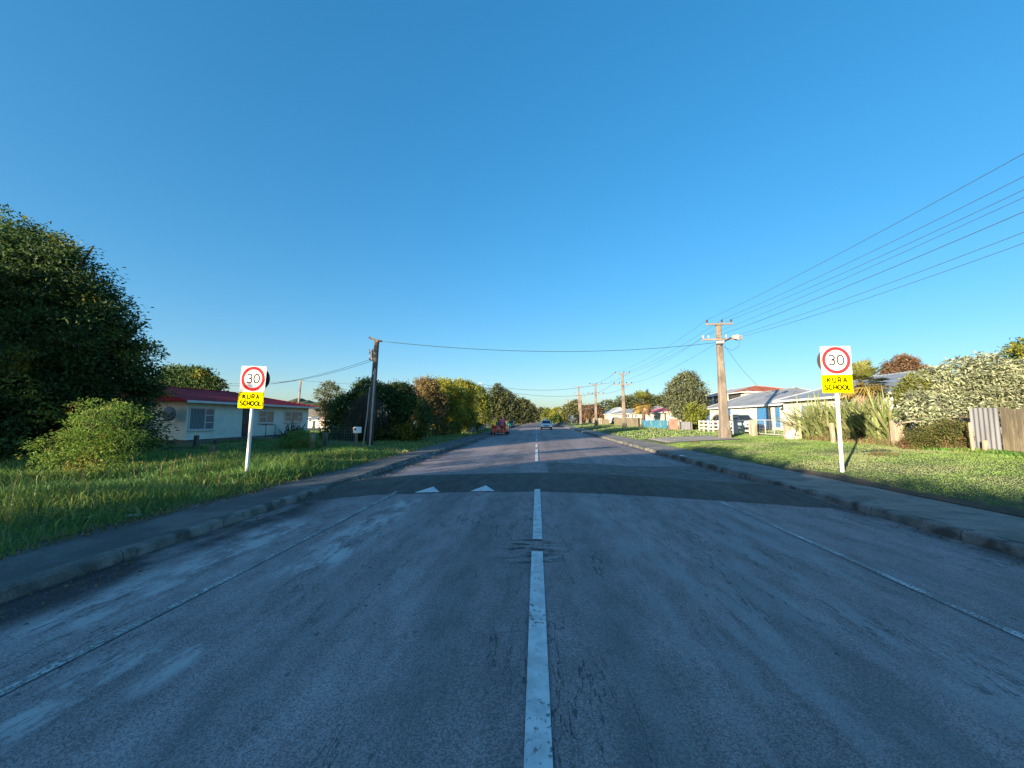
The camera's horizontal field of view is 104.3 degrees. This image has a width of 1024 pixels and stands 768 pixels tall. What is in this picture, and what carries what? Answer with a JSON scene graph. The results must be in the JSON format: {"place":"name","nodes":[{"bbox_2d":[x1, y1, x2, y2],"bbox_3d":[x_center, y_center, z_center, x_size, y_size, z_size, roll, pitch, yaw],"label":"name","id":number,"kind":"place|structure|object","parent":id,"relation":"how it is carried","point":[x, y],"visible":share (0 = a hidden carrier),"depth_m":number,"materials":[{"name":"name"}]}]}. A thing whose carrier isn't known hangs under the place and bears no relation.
{"place":"outdoors","nodes":[
{"label":"outdoors","id":0,"kind":"place"},
{"bbox_2d":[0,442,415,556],"bbox_3d":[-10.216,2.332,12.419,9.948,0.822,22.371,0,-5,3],"label":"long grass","id":1,"kind":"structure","parent":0,"point":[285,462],"depth_m":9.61,"materials":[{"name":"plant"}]},
{"bbox_2d":[289,398,350,412],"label":"hill","id":2,"kind":"structure","parent":0,"point":[304,401],"depth_m":526.77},
{"bbox_2d":[0,453,1021,625],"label":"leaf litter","id":3,"kind":"object","parent":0,"point":[940,536],"visible":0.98,"depth_m":6.13,"materials":[{"name":"brown plant"}]},
{"bbox_2d":[0,422,1023,767],"bbox_3d":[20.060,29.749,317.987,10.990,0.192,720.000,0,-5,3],"label":"road","id":4,"kind":"structure","parent":0,"point":[394,632],"depth_m":2.96,"materials":[{"name":"asphalt"}]},
{"bbox_2d":[0,597,193,695],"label":"road marking","id":5,"kind":"object","parent":4,"relation":"on","point":[66,659],"visible":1,"depth_m":2.88,"materials":[{"name":"paint"}]},
{"bbox_2d":[0,424,519,603],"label":"kerb","id":6,"kind":"structure","parent":4,"relation":"on","point":[22,586],"depth_m":5.13,"materials":[{"name":"concrete"}]},
{"bbox_2d":[189,491,397,596],"bbox_3d":[-2.818,2.221,6.424,0.070,0.021,5.422,0,-5,4],"label":"road marking","id":7,"kind":"object","parent":4,"relation":"on","point":[245,569],"visible":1,"depth_m":4.89,"materials":[{"name":"paint"}]},
{"bbox_2d":[491,421,509,434],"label":"parked car","id":8,"kind":"object","parent":4,"relation":"on","point":[506,430],"visible":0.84,"depth_m":42.58,"materials":[{"name":"red paint"}]},
{"bbox_2d":[533,489,541,538],"bbox_3d":[0.458,2.227,7.178,0.136,0.014,3.749,0,-5,3],"label":"road marking","id":9,"kind":"object","parent":4,"relation":"on","point":[537,526],"visible":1,"depth_m":6.48,"materials":[{"name":"paint"}]},
{"bbox_2d":[524,551,552,767],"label":"road marking","id":10,"kind":"object","parent":4,"relation":"on","point":[538,746],"visible":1,"depth_m":2.42,"materials":[{"name":"paint"}]},
{"bbox_2d":[540,418,552,429],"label":"oncoming car","id":11,"kind":"object","parent":4,"relation":"on","point":[544,423],"visible":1,"depth_m":62.34,"materials":[{"name":"white paint"}]},
{"bbox_2d":[299,472,844,508],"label":"speed hump asphalt","id":12,"kind":"structure","parent":4,"relation":"on","point":[644,486],"depth_m":9.43,"materials":[{"name":"asphalt"}]},
{"bbox_2d":[546,463,762,483],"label":"patched asphalt","id":13,"kind":"structure","parent":4,"relation":"on","point":[688,472],"depth_m":12.72,"materials":[{"name":"asphalt"}]},
{"bbox_2d":[718,501,866,565],"bbox_3d":[4.128,2.236,6.366,0.080,0.002,3.645,0,-5,3],"label":"road marking","id":14,"kind":"object","parent":4,"relation":"on","point":[825,548],"visible":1,"depth_m":5.63,"materials":[{"name":"paint"}]},
{"bbox_2d":[565,427,1023,558],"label":"kerb","id":15,"kind":"structure","parent":4,"relation":"on","point":[989,541],"depth_m":6.78,"materials":[{"name":"concrete"}]},
{"bbox_2d":[861,565,1023,638],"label":"road marking","id":16,"kind":"object","parent":4,"relation":"on","point":[998,625],"visible":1,"depth_m":3.59,"materials":[{"name":"paint"}]},
{"bbox_2d":[0,420,1023,559],"bbox_3d":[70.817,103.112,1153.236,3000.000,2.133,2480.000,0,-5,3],"label":"ground","id":17,"kind":"structure","parent":0,"point":[976,496],"depth_m":10.55,"materials":[{"name":"green plant"}]},
{"bbox_2d":[15,396,155,475],"bbox_3d":[-11.226,1.450,10.780,2.803,2.286,1.961,0,-5,3],"label":"feathery bush","id":18,"kind":"object","parent":17,"relation":"on","point":[88,446],"visible":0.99,"depth_m":10.64,"materials":[{"name":"green plant"}]},
{"bbox_2d":[0,203,180,464],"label":"broadleaf tree","id":19,"kind":"object","parent":17,"relation":"on","point":[62,341],"visible":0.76,"depth_m":14.13,"materials":[{"name":"green plant"}]},
{"bbox_2d":[0,443,365,552],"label":"seed stalks","id":20,"kind":"object","parent":17,"relation":"on","point":[120,485],"visible":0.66,"depth_m":8.13,"materials":[{"name":"green plant"}]},
{"bbox_2d":[152,363,230,390],"bbox_3d":[-29.233,1.381,35.948,7.583,6.745,3.890,0,-5,3],"label":"broadleaf tree","id":21,"kind":"object","parent":17,"relation":"on","point":[196,377],"visible":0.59,"depth_m":35.27,"materials":[{"name":"green plant"}]},
{"bbox_2d":[117,385,318,444],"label":"weatherboard house","id":22,"kind":"structure","parent":17,"relation":"on","point":[207,416],"depth_m":25.98,"materials":[{"name":"wood"}]},
{"bbox_2d":[162,407,175,420],"bbox_3d":[-19.573,1.709,22.716,0.642,0.850,0.643,4,-6,-38],"label":"satellite dish","id":23,"kind":"object","parent":22,"relation":"attached to","point":[168,410],"visible":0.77,"depth_m":22.68,"materials":[{"name":"metal"}]},
{"bbox_2d":[187,407,214,430],"bbox_3d":[-18.706,2.132,24.043,0.110,1.396,1.946,0,-5,3],"label":"window","id":24,"kind":"structure","parent":22,"relation":"in","point":[200,419],"depth_m":24.01,"materials":[{"name":"glass"}]},
{"bbox_2d":[241,408,249,436],"bbox_3d":[-18.483,2.604,27.662,0.110,2.065,0.612,0,-5,3],"label":"door","id":25,"kind":"structure","parent":22,"relation":"in","point":[246,411],"depth_m":27.62,"materials":[{"name":"metal"}]},
{"bbox_2d":[258,411,274,423],"bbox_3d":[-18.354,2.492,29.798,0.110,0.956,1.730,0,-5,3],"label":"window","id":26,"kind":"structure","parent":22,"relation":"in","point":[265,417],"depth_m":29.76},
{"bbox_2d":[284,411,302,422],"bbox_3d":[-18.148,2.770,33.150,0.110,0.951,2.555,0,-5,3],"label":"window","id":27,"kind":"structure","parent":22,"relation":"in","point":[289,416],"depth_m":33.11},
{"bbox_2d":[238,366,269,477],"bbox_3d":[-6.847,1.090,10.445,0.740,3.129,0.127,1,-5,4],"label":"speed sign","id":28,"kind":"object","parent":17,"relation":"on","point":[254,382],"visible":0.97,"depth_m":10.46,"materials":[{"name":"metal"}]},
{"bbox_2d":[0,424,518,583],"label":"footpath","id":29,"kind":"structure","parent":17,"relation":"on","point":[23,564],"depth_m":5.89,"materials":[{"name":"concrete"}]},
{"bbox_2d":[277,420,315,437],"bbox_3d":[-16.997,3.444,31.076,3.313,1.520,3.308,0,-5,3],"label":"dark flax","id":30,"kind":"object","parent":17,"relation":"on","point":[293,428],"visible":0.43,"depth_m":30.95,"materials":[{"name":"green plant"}]},
{"bbox_2d":[276,429,321,449],"bbox_3d":[-10.717,2.930,19.948,2.432,1.430,2.215,0,-5,3],"label":"grassy mound","id":31,"kind":"object","parent":17,"relation":"on","point":[293,440],"visible":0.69,"depth_m":19.65,"materials":[{"name":"green plant"}]},
{"bbox_2d":[149,427,490,451],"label":"yard grass","id":32,"kind":"structure","parent":17,"relation":"on","point":[273,440],"depth_m":23.28,"materials":[{"name":"plant"}]},
{"bbox_2d":[308,415,338,427],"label":"bungalow","id":33,"kind":"object","parent":17,"relation":"on","point":[313,422],"visible":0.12,"depth_m":63.73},
{"bbox_2d":[312,380,345,430],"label":"open tree","id":34,"kind":"object","parent":17,"relation":"on","point":[324,404],"visible":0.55,"depth_m":47.07,"materials":[{"name":"green plant"}]},
{"bbox_2d":[353,427,361,446],"bbox_3d":[-7.271,2.587,18.674,0.217,1.139,0.462,0,-5,3],"label":"letterbox","id":35,"kind":"object","parent":17,"relation":"on","point":[356,430],"visible":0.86,"depth_m":18.59,"materials":[{"name":"white paint"}]},
{"bbox_2d":[341,390,391,440],"bbox_3d":[-9.486,2.165,26.135,3.339,3.566,2.950,0,-5,3],"label":"twiggy bush","id":36,"kind":"object","parent":17,"relation":"on","point":[360,405],"visible":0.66,"depth_m":25.80,"materials":[{"name":"green plant"}]},
{"bbox_2d":[363,337,381,445],"bbox_3d":[-7.876,0.537,22.622,0.907,6.544,0.452,0,-5,3],"label":"wooden pole","id":37,"kind":"object","parent":17,"relation":"on","point":[373,357],"visible":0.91,"depth_m":22.51,"materials":[{"name":"brown wood"}]},
{"bbox_2d":[318,376,438,441],"bbox_3d":[-9.524,2.056,28.508,8.868,5.749,5.078,0,-5,3],"label":"evergreen tree","id":38,"kind":"object","parent":17,"relation":"on","point":[396,400],"visible":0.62,"depth_m":27.65,"materials":[{"name":"green plant"}]},
{"bbox_2d":[403,375,449,422],"bbox_3d":[-8.278,2.021,36.881,4.981,5.813,3.880,0,-5,3],"label":"roadside tree","id":39,"kind":"object","parent":17,"relation":"on","point":[432,394],"visible":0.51,"depth_m":36.29,"materials":[{"name":"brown plant"}]},
{"bbox_2d":[416,420,449,435],"bbox_3d":[-7.061,3.963,35.663,3.331,2.108,2.310,2,-5,-19],"label":"bush","id":40,"kind":"object","parent":17,"relation":"on","point":[437,430],"visible":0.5,"depth_m":35.74,"materials":[{"name":"green plant"}]},
{"bbox_2d":[426,374,470,429],"bbox_3d":[-6.725,2.063,40.492,5.186,6.255,4.100,0,-5,3],"label":"roadside tree","id":41,"kind":"object","parent":17,"relation":"on","point":[455,400],"visible":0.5,"depth_m":39.76,"materials":[{"name":"green plant"}]},
{"bbox_2d":[440,420,463,434],"bbox_3d":[-5.910,4.390,38.656,1.944,1.903,2.969,-4,-7,40],"label":"bush","id":42,"kind":"object","parent":17,"relation":"on","point":[453,428],"visible":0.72,"depth_m":38.55,"materials":[{"name":"green plant"}]},
{"bbox_2d":[447,377,478,432],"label":"roadside tree","id":43,"kind":"object","parent":17,"relation":"on","point":[470,401],"visible":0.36,"depth_m":44.73,"materials":[{"name":"green plant"}]},
{"bbox_2d":[465,381,493,430],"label":"roadside tree","id":44,"kind":"object","parent":17,"relation":"on","point":[483,400],"visible":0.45,"depth_m":51.55,"materials":[{"name":"green plant"}]},
{"bbox_2d":[483,382,515,425],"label":"conifer","id":45,"kind":"object","parent":17,"relation":"on","point":[499,402],"visible":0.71,"depth_m":74.14,"materials":[{"name":"green plant"}]},
{"bbox_2d":[499,389,522,423],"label":"conifer","id":46,"kind":"object","parent":17,"relation":"on","point":[517,408],"visible":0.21,"depth_m":86.93,"materials":[{"name":"green plant"}]},
{"bbox_2d":[513,394,527,423],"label":"conifer","id":47,"kind":"object","parent":17,"relation":"on","point":[523,410],"visible":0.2,"depth_m":103.33,"materials":[{"name":"green plant"}]},
{"bbox_2d":[518,397,533,424],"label":"conifer","id":48,"kind":"object","parent":17,"relation":"on","point":[529,411],"visible":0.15,"depth_m":121.09,"materials":[{"name":"green plant"}]},
{"bbox_2d":[525,399,538,423],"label":"conifer","id":49,"kind":"object","parent":17,"relation":"on","point":[535,414],"visible":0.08,"depth_m":143.65,"materials":[{"name":"green plant"}]},
{"bbox_2d":[541,407,552,420],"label":"distant tree","id":50,"kind":"object","parent":17,"relation":"on","point":[546,412],"visible":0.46,"depth_m":207.35,"materials":[{"name":"green plant"}]},
{"bbox_2d":[548,413,563,423],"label":"distant tree","id":51,"kind":"object","parent":17,"relation":"on","point":[555,418],"visible":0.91,"depth_m":147.79,"materials":[{"name":"green plant"}]},
{"bbox_2d":[548,406,566,421],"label":"distant tree","id":52,"kind":"object","parent":17,"relation":"on","point":[554,410],"visible":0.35,"depth_m":167.70,"materials":[{"name":"green plant"}]},
{"bbox_2d":[560,402,577,422],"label":"distant tree","id":53,"kind":"object","parent":17,"relation":"on","point":[569,411],"visible":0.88,"depth_m":147.65,"materials":[{"name":"green plant"}]},
{"bbox_2d":[575,403,592,422],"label":"distant tree","id":54,"kind":"object","parent":17,"relation":"on","point":[584,407],"visible":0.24,"depth_m":122.78,"materials":[{"name":"brown plant"}]},
{"bbox_2d":[583,403,604,420],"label":"distant tree","id":55,"kind":"object","parent":17,"relation":"on","point":[600,413],"visible":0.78,"depth_m":117.64,"materials":[{"name":"brown plant"}]},
{"bbox_2d":[588,383,603,425],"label":"power pole","id":56,"kind":"object","parent":17,"relation":"on","point":[596,422],"visible":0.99,"depth_m":74.25,"materials":[{"name":"wood"}]},
{"bbox_2d":[602,407,621,422],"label":"bungalow","id":57,"kind":"object","parent":17,"relation":"on","point":[607,412],"visible":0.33,"depth_m":113.85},
{"bbox_2d":[613,371,631,427],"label":"power pole","id":58,"kind":"object","parent":17,"relation":"on","point":[624,423],"visible":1,"depth_m":55.80,"materials":[{"name":"wood"}]},
{"bbox_2d":[614,418,641,426],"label":"timber fence","id":59,"kind":"object","parent":17,"relation":"on","point":[635,422],"visible":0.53,"depth_m":64.46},
{"bbox_2d":[597,390,668,415],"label":"woodland","id":60,"kind":"object","parent":17,"relation":"on","point":[628,401],"visible":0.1,"depth_m":181.20,"materials":[{"name":"green plant"}]},
{"bbox_2d":[608,406,662,422],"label":"bungalow","id":61,"kind":"object","parent":17,"relation":"on","point":[629,413],"visible":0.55,"depth_m":89.95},
{"bbox_2d":[630,388,657,419],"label":"fan palm","id":62,"kind":"object","parent":17,"relation":"on","point":[644,409],"visible":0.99,"depth_m":66.09,"materials":[{"name":"green plant"}]},
{"bbox_2d":[642,420,668,428],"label":"sheet fence","id":63,"kind":"object","parent":17,"relation":"on","point":[655,423],"visible":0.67,"depth_m":50.71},
{"bbox_2d":[566,423,782,438],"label":"verge grass","id":64,"kind":"structure","parent":17,"relation":"on","point":[674,433],"depth_m":38.15,"materials":[{"name":"plant"}]},
{"bbox_2d":[669,419,679,429],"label":"sheet fence","id":65,"kind":"object","parent":17,"relation":"on","point":[673,423],"visible":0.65,"depth_m":43.92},
{"bbox_2d":[647,406,705,424],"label":"bungalow","id":66,"kind":"object","parent":17,"relation":"on","point":[660,414],"visible":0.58,"depth_m":69.67,"materials":[{"name":"paint"}]},
{"bbox_2d":[660,369,712,421],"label":"round tree","id":67,"kind":"object","parent":17,"relation":"on","point":[681,389],"visible":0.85,"depth_m":59.45,"materials":[{"name":"green plant"}]},
{"bbox_2d":[680,422,692,429],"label":"sheet fence","id":68,"kind":"object","parent":17,"relation":"on","point":[686,425],"visible":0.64,"depth_m":41.51,"materials":[{"name":"metal"}]},
{"bbox_2d":[680,401,711,429],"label":"golden shrub","id":69,"kind":"object","parent":17,"relation":"on","point":[694,414],"visible":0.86,"depth_m":42.30,"materials":[{"name":"yellow plant"}]},
{"bbox_2d":[702,319,742,437],"bbox_3d":[14.230,-0.249,26.789,2.600,8.275,0.694,-1,-5,3],"label":"power pole","id":70,"kind":"object","parent":17,"relation":"on","point":[724,430],"visible":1,"depth_m":26.69,"materials":[{"name":"wood"}]},
{"bbox_2d":[382,341,715,351],"bbox_3d":[3.246,-2.486,24.780,21.872,1.084,0.031,1,-5,-11],"label":"overhead wire","id":71,"kind":"object","parent":70,"relation":"attached to","point":[547,351],"visible":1,"depth_m":24.59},
{"bbox_2d":[707,153,1023,319],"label":"overhead wire","id":72,"kind":"object","parent":70,"relation":"attached to","point":[899,221],"visible":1,"depth_m":12.30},
{"bbox_2d":[712,197,1023,333],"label":"overhead wire","id":73,"kind":"object","parent":70,"relation":"attached to","point":[894,256],"visible":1,"depth_m":12.55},
{"bbox_2d":[724,176,1023,318],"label":"overhead wire","id":74,"kind":"object","parent":70,"relation":"attached to","point":[907,234],"visible":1,"depth_m":13.10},
{"bbox_2d":[726,212,1022,332],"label":"overhead wire","id":75,"kind":"object","parent":70,"relation":"attached to","point":[895,266],"visible":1,"depth_m":13.11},
{"bbox_2d":[733,190,1022,318],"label":"overhead wire","id":76,"kind":"object","parent":70,"relation":"attached to","point":[899,247],"visible":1,"depth_m":14.18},
{"bbox_2d":[736,232,1023,335],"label":"overhead wire","id":77,"kind":"object","parent":70,"relation":"attached to","point":[899,279],"visible":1,"depth_m":14.10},
{"bbox_2d":[741,243,1023,336],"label":"overhead wire","id":78,"kind":"object","parent":70,"relation":"attached to","point":[901,286],"visible":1,"depth_m":14.33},
{"bbox_2d":[698,420,749,433],"bbox_3d":[17.463,3.601,33.255,0.123,1.121,9.097,0,-5,3],"label":"rail fence","id":79,"kind":"object","parent":17,"relation":"on","point":[717,421],"visible":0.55,"depth_m":33.96,"materials":[{"name":"wood"}]},
{"bbox_2d":[730,414,738,434],"bbox_3d":[16.494,3.043,29.451,0.440,1.586,0.414,0,-5,3],"label":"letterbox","id":80,"kind":"object","parent":17,"relation":"on","point":[734,418],"visible":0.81,"depth_m":29.33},
{"bbox_2d":[729,414,752,429],"bbox_3d":[20.108,3.459,35.373,2.000,1.480,4.490,-2,-5,18],"label":"parked car","id":81,"kind":"object","parent":17,"relation":"on","point":[744,417],"visible":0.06,"depth_m":33.86,"materials":[{"name":"grey paint"}]},
{"bbox_2d":[706,385,793,405],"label":"tall house","id":82,"kind":"structure","parent":17,"relation":"on","point":[731,394],"depth_m":63.50,"materials":[{"name":"metal"}]},
{"bbox_2d":[749,420,757,435],"bbox_3d":[16.490,3.093,27.181,0.353,1.286,0.340,0,-5,3],"label":"gate post","id":83,"kind":"object","parent":17,"relation":"on","point":[753,427],"visible":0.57,"depth_m":27.04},
{"bbox_2d":[704,387,811,430],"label":"cottage","id":84,"kind":"structure","parent":17,"relation":"on","point":[758,406],"depth_m":39.81,"materials":[{"name":"white paint"}]},
{"bbox_2d":[732,407,756,417],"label":"window","id":85,"kind":"structure","parent":84,"relation":"in","point":[751,411],"depth_m":41.51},
{"bbox_2d":[756,408,767,427],"bbox_3d":[24.406,3.289,38.773,0.029,1.893,1.983,0,-5,3],"label":"garage door","id":86,"kind":"structure","parent":84,"relation":"in","point":[762,413],"depth_m":38.76,"materials":[{"name":"blue paint"}]},
{"bbox_2d":[775,407,780,427],"bbox_3d":[24.256,3.038,36.338,0.029,1.862,0.678,0,-5,3],"label":"door","id":87,"kind":"structure","parent":84,"relation":"in","point":[776,410],"depth_m":36.34,"materials":[{"name":"blue paint"}]},
{"bbox_2d":[553,423,1023,542],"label":"footpath","id":88,"kind":"structure","parent":17,"relation":"on","point":[1007,526],"depth_m":7.96,"materials":[{"name":"concrete"}]},
{"bbox_2d":[785,430,802,438],"bbox_3d":[16.176,2.953,22.839,0.883,0.671,0.758,0,-5,3],"label":"boulder","id":89,"kind":"object","parent":17,"relation":"on","point":[789,435],"visible":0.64,"depth_m":22.61,"materials":[{"name":"stone"}]},
{"bbox_2d":[829,423,835,442],"bbox_3d":[15.472,2.460,19.195,0.218,1.150,0.150,0,-5,3],"label":"fence post","id":90,"kind":"object","parent":17,"relation":"on","point":[832,432],"visible":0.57,"depth_m":19.15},
{"bbox_2d":[817,346,852,471],"bbox_3d":[9.071,0.781,11.083,0.842,3.689,0.127,0,-5,3],"label":"speed sign","id":91,"kind":"object","parent":17,"relation":"on","point":[834,363],"visible":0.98,"depth_m":11.12,"materials":[{"name":"metal"}]},
{"bbox_2d":[667,434,1023,508],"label":"lawn grass","id":92,"kind":"structure","parent":17,"relation":"on","point":[1001,457],"depth_m":12.56,"materials":[{"name":"plant"}]},
{"bbox_2d":[867,450,900,455],"bbox_3d":[12.984,2.467,13.891,1.066,0.353,0.920,5,-7,-42],"label":"grass heap","id":93,"kind":"object","parent":92,"relation":"on","point":[882,453],"depth_m":13.82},
{"bbox_2d":[768,384,923,440],"bbox_3d":[17.504,1.782,20.793,6.449,3.376,8.924,0,-5,3],"label":"flax plant","id":94,"kind":"object","parent":17,"relation":"on","point":[871,419],"visible":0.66,"depth_m":19.73,"materials":[{"name":"green plant"}]},
{"bbox_2d":[830,356,894,406],"bbox_3d":[19.649,0.777,22.279,3.465,4.741,3.034,0,-5,3],"label":"fan palm","id":95,"kind":"object","parent":17,"relation":"on","point":[861,369],"visible":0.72,"depth_m":22.12,"materials":[{"name":"green plant"}]},
{"bbox_2d":[802,435,970,449],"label":"dry grass","id":96,"kind":"structure","parent":17,"relation":"on","point":[885,441],"depth_m":18.12,"materials":[{"name":"plant"}]},
{"bbox_2d":[889,420,901,444],"bbox_3d":[16.226,2.180,16.813,0.285,1.274,0.260,0,-5,3],"label":"gate post","id":97,"kind":"object","parent":17,"relation":"on","point":[895,429],"visible":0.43,"depth_m":16.74,"materials":[{"name":"wood"}]},
{"bbox_2d":[772,371,1023,436],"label":"villa","id":98,"kind":"object","parent":17,"relation":"on","point":[804,398],"visible":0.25,"depth_m":28.57,"materials":[{"name":"paint"}]},
{"bbox_2d":[782,468,1023,516],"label":"bare earth","id":99,"kind":"structure","parent":17,"relation":"on","point":[1008,510],"depth_m":8.26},
{"bbox_2d":[875,353,932,374],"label":"broadleaf tree","id":100,"kind":"object","parent":17,"relation":"on","point":[904,362],"visible":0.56,"depth_m":43.27,"materials":[{"name":"brown plant"}]},
{"bbox_2d":[886,368,935,416],"bbox_3d":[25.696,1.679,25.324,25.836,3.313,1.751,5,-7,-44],"label":"lime shrub","id":101,"kind":"object","parent":17,"relation":"on","point":[897,390],"visible":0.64,"depth_m":17.27,"materials":[{"name":"green plant"}]},
{"bbox_2d":[896,417,975,449],"bbox_3d":[15.863,1.995,14.871,2.466,1.542,1.671,-4,-7,41],"label":"hedge","id":102,"kind":"object","parent":17,"relation":"on","point":[949,433],"visible":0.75,"depth_m":14.64,"materials":[{"name":"green plant"}]},
{"bbox_2d":[892,350,1023,432],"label":"silver shrub","id":103,"kind":"object","parent":17,"relation":"on","point":[986,380],"visible":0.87,"depth_m":16.17,"materials":[{"name":"green plant"}]},
{"bbox_2d":[907,446,1023,457],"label":"weeds","id":104,"kind":"object","parent":17,"relation":"on","point":[995,451],"visible":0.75,"depth_m":13.26,"materials":[{"name":"green plant"}]},
{"bbox_2d":[968,422,974,449],"bbox_3d":[15.467,1.907,13.387,0.070,1.225,0.094,0,-5,3],"label":"fence board","id":105,"kind":"object","parent":17,"relation":"on","point":[971,435],"visible":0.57,"depth_m":13.39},
{"bbox_2d":[969,408,1003,450],"bbox_3d":[16.246,1.603,13.581,0.198,1.599,0.973,0,-5,3],"label":"iron fence","id":106,"kind":"object","parent":17,"relation":"on","point":[985,422],"visible":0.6,"depth_m":13.55,"materials":[{"name":"metal"}]},
{"bbox_2d":[994,337,1023,364],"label":"broadleaf tree","id":107,"kind":"object","parent":17,"relation":"on","point":[1016,351],"visible":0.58,"depth_m":24.42,"materials":[{"name":"green plant"}]},
{"bbox_2d":[999,407,1023,451],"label":"timber fence","id":108,"kind":"object","parent":17,"relation":"on","point":[1009,433],"visible":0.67,"depth_m":12.83,"materials":[{"name":"wood"}]},
{"bbox_2d":[0,0,1023,413],"label":"sky","id":109,"kind":"structure","parent":0,"point":[287,186],"materials":[{"name":"blue"}]},
{"bbox_2d":[648,435,736,442],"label":"driveway","id":110,"kind":"structure","parent":0,"point":[683,438],"depth_m":26.95,"materials":[{"name":"concrete"}]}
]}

